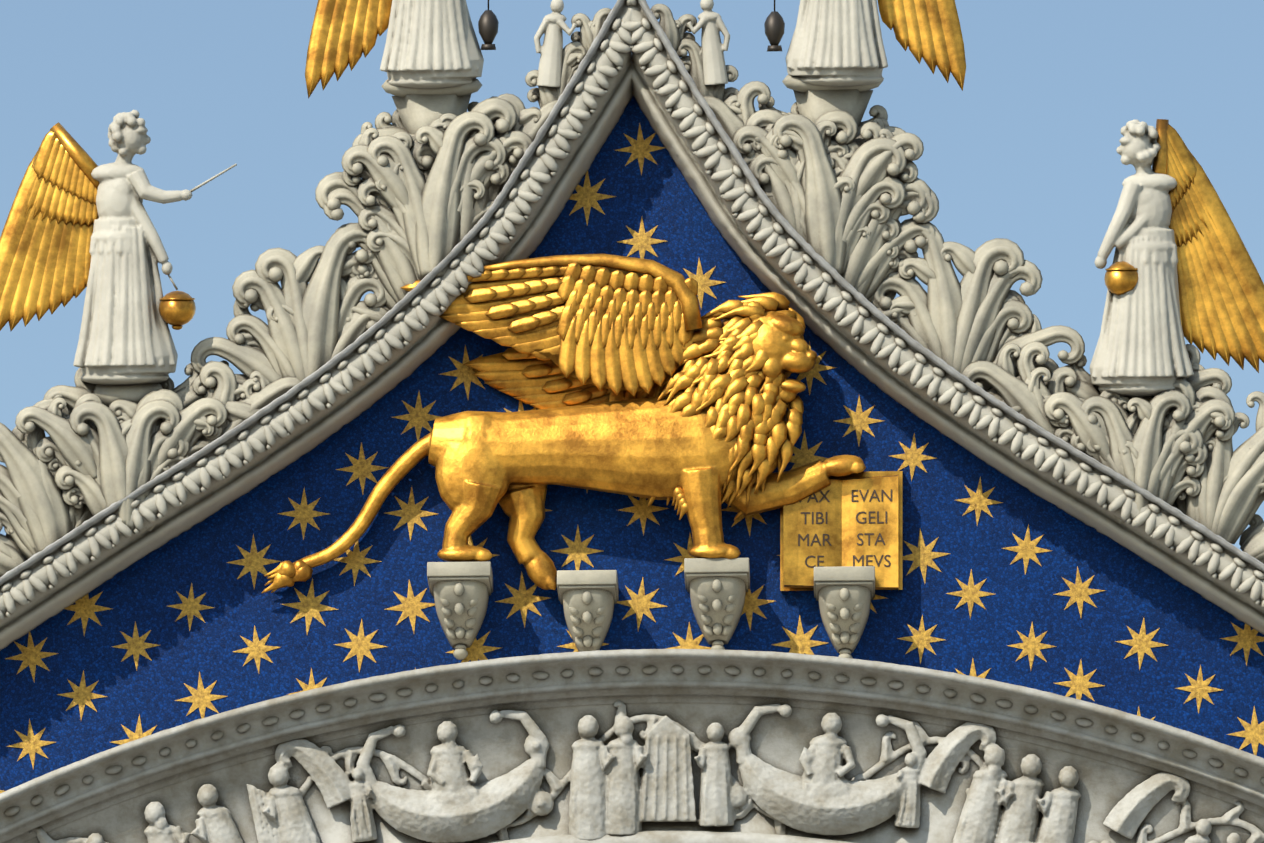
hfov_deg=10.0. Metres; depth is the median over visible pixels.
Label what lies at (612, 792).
frieze reliefs
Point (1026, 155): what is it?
sky
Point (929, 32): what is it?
wing
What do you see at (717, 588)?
corbel
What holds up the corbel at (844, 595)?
attached to the gable wall mosaic
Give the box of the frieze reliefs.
[29,700,1263,842]
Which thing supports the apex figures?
attached to the crockets at (418, 184)
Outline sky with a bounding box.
[0,0,1263,550]
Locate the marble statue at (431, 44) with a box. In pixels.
[380,0,483,88]
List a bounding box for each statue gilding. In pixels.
[305,0,391,98]
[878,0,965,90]
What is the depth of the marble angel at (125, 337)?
59.99 m
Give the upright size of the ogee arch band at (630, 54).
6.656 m
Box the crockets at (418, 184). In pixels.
[0,8,611,576]
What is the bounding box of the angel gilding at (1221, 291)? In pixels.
[1104,119,1263,372]
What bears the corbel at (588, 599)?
attached to the gable wall mosaic
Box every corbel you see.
[427,562,492,659]
[557,570,618,651]
[684,558,749,649]
[814,566,874,658]
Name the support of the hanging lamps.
attached to the marble statue at (431, 44)
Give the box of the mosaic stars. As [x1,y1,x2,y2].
[0,123,1263,792]
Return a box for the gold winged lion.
[262,254,865,593]
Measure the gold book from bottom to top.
1.080 m
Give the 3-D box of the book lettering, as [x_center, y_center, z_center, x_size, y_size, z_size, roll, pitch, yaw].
[1.750,0.878,59.303,0.776,0.683,0.037,-1,-20,2]
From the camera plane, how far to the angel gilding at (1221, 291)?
59.98 m
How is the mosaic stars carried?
attached to the gable wall mosaic
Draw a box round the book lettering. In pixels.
[798,489,891,567]
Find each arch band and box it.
[0,0,1263,649]
[0,649,1263,842]
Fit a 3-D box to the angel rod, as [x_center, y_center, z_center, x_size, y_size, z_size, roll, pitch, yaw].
[-3.584,-1.624,60.164,0.576,1.122,0.041,-2,-20,5]
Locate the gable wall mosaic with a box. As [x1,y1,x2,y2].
[0,96,1263,790]
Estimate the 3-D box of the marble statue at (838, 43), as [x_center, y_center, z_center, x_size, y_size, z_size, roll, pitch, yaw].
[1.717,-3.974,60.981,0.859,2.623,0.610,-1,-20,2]
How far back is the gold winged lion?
59.47 m
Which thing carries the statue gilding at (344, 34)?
attached to the marble statue at (431, 44)
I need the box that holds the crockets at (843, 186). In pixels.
[651,4,1263,563]
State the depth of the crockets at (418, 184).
59.93 m
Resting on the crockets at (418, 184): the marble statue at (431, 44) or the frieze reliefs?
the marble statue at (431, 44)
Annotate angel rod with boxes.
[168,164,236,289]
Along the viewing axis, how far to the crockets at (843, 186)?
59.80 m
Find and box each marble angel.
[73,110,192,384]
[1090,119,1193,396]
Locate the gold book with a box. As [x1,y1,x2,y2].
[780,471,902,590]
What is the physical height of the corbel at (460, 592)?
0.725 m
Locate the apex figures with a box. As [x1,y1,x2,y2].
[534,0,729,87]
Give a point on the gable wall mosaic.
(1190, 626)
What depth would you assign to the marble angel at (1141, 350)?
59.66 m
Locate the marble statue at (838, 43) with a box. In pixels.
[786,0,887,86]
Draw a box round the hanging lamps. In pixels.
[478,0,784,51]

